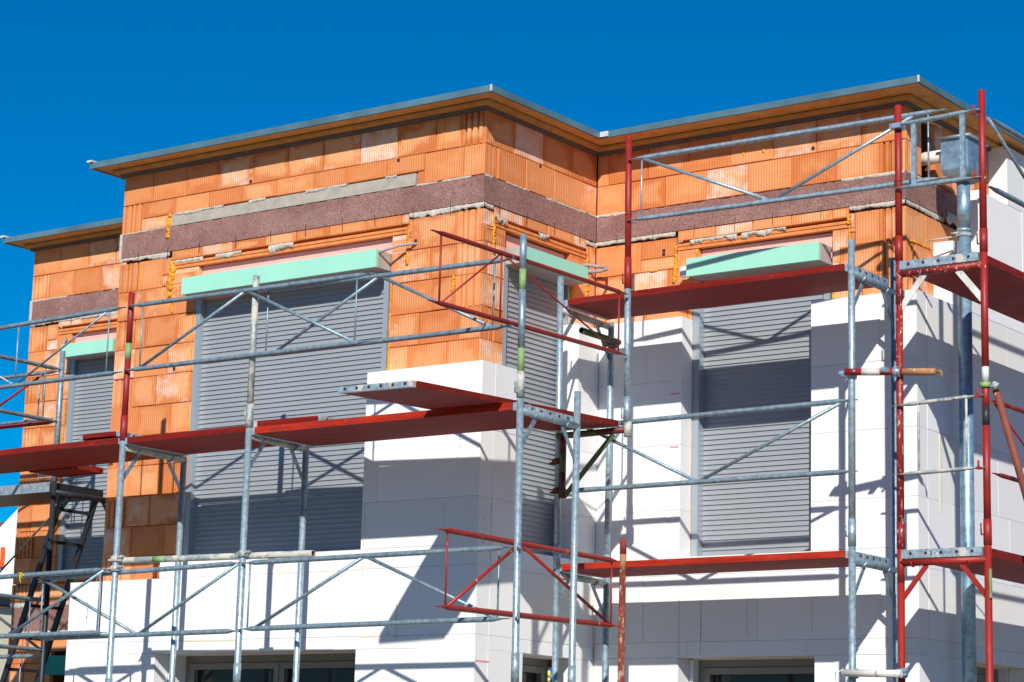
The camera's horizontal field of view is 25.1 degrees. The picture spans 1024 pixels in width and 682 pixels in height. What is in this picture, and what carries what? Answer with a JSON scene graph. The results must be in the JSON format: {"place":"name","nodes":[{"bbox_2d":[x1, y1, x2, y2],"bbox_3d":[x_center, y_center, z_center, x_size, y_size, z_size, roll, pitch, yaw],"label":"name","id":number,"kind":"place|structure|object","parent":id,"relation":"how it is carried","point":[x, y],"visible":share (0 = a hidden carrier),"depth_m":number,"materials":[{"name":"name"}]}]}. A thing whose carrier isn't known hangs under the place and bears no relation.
{"place":"outdoors","nodes":[
{"label":"outdoors","id":0,"kind":"place"},
{"bbox_2d":[0,598,11,678],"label":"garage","id":1,"kind":"structure","parent":0,"point":[5,611],"depth_m":36.31,"materials":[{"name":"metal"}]},
{"bbox_2d":[0,509,17,593],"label":"neighbour house","id":2,"kind":"structure","parent":0,"point":[8,528],"depth_m":44.28,"materials":[{"name":"white paint"}]},
{"bbox_2d":[0,75,1023,681],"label":"house","id":3,"kind":"structure","parent":0,"point":[382,189],"depth_m":17.66,"materials":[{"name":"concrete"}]},
{"bbox_2d":[167,651,355,681],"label":"window","id":4,"kind":"structure","parent":3,"relation":"in","point":[324,666],"depth_m":18.01,"materials":[{"name":"black glass"}]},
{"bbox_2d":[522,655,551,681],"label":"window","id":5,"kind":"structure","parent":3,"relation":"in","point":[534,669],"depth_m":17.45,"materials":[{"name":"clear glass"}]},
{"bbox_2d":[689,657,814,681],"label":"window","id":6,"kind":"structure","parent":3,"relation":"in","point":[776,669],"depth_m":17.11,"materials":[{"name":"black glass"}]},
{"bbox_2d":[977,664,1008,681],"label":"window","id":7,"kind":"structure","parent":3,"relation":"in","point":[999,674],"depth_m":17.60,"materials":[{"name":"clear glass"}]},
{"bbox_2d":[0,0,1023,521],"label":"sky","id":8,"kind":"structure","parent":0,"point":[81,81],"materials":[{"name":"blue"}]},
{"label":"ground","id":9,"kind":"structure","parent":0,"visible":0},
{"bbox_2d":[0,350,108,681],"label":"scaffold","id":10,"kind":"object","parent":9,"relation":"on","point":[34,420],"visible":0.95,"depth_m":20.24,"materials":[{"name":"metal"}]},
{"bbox_2d":[0,496,97,681],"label":"ladder","id":11,"kind":"object","parent":10,"relation":"attached to","point":[34,582],"visible":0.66,"depth_m":20.56,"materials":[{"name":"metal"}]},
{"bbox_2d":[0,482,102,506],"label":"aluminium deck","id":12,"kind":"structure","parent":10,"relation":"on","point":[26,494],"depth_m":20.62,"materials":[{"name":"metal"}]},
{"bbox_2d":[0,229,627,681],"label":"scaffold","id":13,"kind":"object","parent":9,"relation":"on","point":[300,555],"visible":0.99,"depth_m":16.57,"materials":[{"name":"silver metal"}]},
{"bbox_2d":[29,465,102,477],"bbox_3d":[-3.736,1.083,19.257,0.542,0.049,0.354,-7,-14,36],"label":"scaffold plank","id":14,"kind":"object","parent":13,"relation":"on","point":[76,471],"visible":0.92,"depth_m":19.20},
{"bbox_2d":[0,438,187,473],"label":"scaffold plank","id":15,"kind":"object","parent":13,"relation":"on","point":[67,455],"visible":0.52,"depth_m":18.34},
{"bbox_2d":[80,431,141,440],"bbox_3d":[-3.012,0.780,17.976,0.439,0.039,0.602,-7,-14,36],"label":"scaffold plank","id":16,"kind":"object","parent":15,"relation":"on","point":[97,436],"visible":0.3,"depth_m":17.74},
{"bbox_2d":[125,425,275,454],"bbox_3d":[-2.256,0.759,17.469,1.294,0.054,0.662,-7,-14,36],"label":"scaffold plank","id":17,"kind":"object","parent":13,"relation":"on","point":[208,440],"visible":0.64,"depth_m":17.44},
{"bbox_2d":[251,402,572,446],"bbox_3d":[-0.741,0.604,16.389,2.409,0.055,0.682,-7,-14,36],"label":"scaffold plank","id":18,"kind":"object","parent":13,"relation":"on","point":[468,419],"visible":1,"depth_m":16.29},
{"bbox_2d":[254,416,335,426],"bbox_3d":[-1.458,0.634,16.922,0.664,0.049,0.602,-7,-14,36],"label":"scaffold plank","id":19,"kind":"object","parent":18,"relation":"on","point":[285,421],"visible":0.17,"depth_m":16.67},
{"bbox_2d":[338,380,619,431],"bbox_3d":[-0.171,0.464,15.891,0.612,0.172,2.650,-6,-13,32],"label":"scaffold plank","id":20,"kind":"object","parent":13,"relation":"on","point":[424,395],"visible":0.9,"depth_m":15.25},
{"bbox_2d":[547,109,947,681],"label":"scaffold","id":21,"kind":"object","parent":9,"relation":"on","point":[850,373],"visible":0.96,"depth_m":16.45,"materials":[{"name":"silver metal"}]},
{"bbox_2d":[560,550,889,577],"bbox_3d":[1.485,1.605,16.465,2.414,0.056,0.602,-7,-14,36],"label":"scaffold plank","id":22,"kind":"object","parent":21,"relation":"on","point":[787,561],"visible":0.91,"depth_m":16.29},
{"bbox_2d":[564,264,887,319],"bbox_3d":[1.537,-0.350,16.850,2.414,0.055,0.602,-7,-14,36],"label":"scaffold plank","id":23,"kind":"object","parent":21,"relation":"on","point":[767,286],"visible":0.99,"depth_m":16.74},
{"bbox_2d":[889,89,1023,681],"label":"scaffold","id":24,"kind":"object","parent":9,"relation":"on","point":[898,126],"visible":1,"depth_m":15.42,"materials":[{"name":"metal"}]},
{"bbox_2d":[899,252,1023,322],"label":"scaffold plank","id":25,"kind":"object","parent":24,"relation":"on","point":[1006,289],"visible":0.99,"depth_m":16.04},
{"bbox_2d":[901,546,1023,583],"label":"scaffold plank","id":26,"kind":"object","parent":24,"relation":"on","point":[1007,566],"visible":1,"depth_m":15.39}
]}

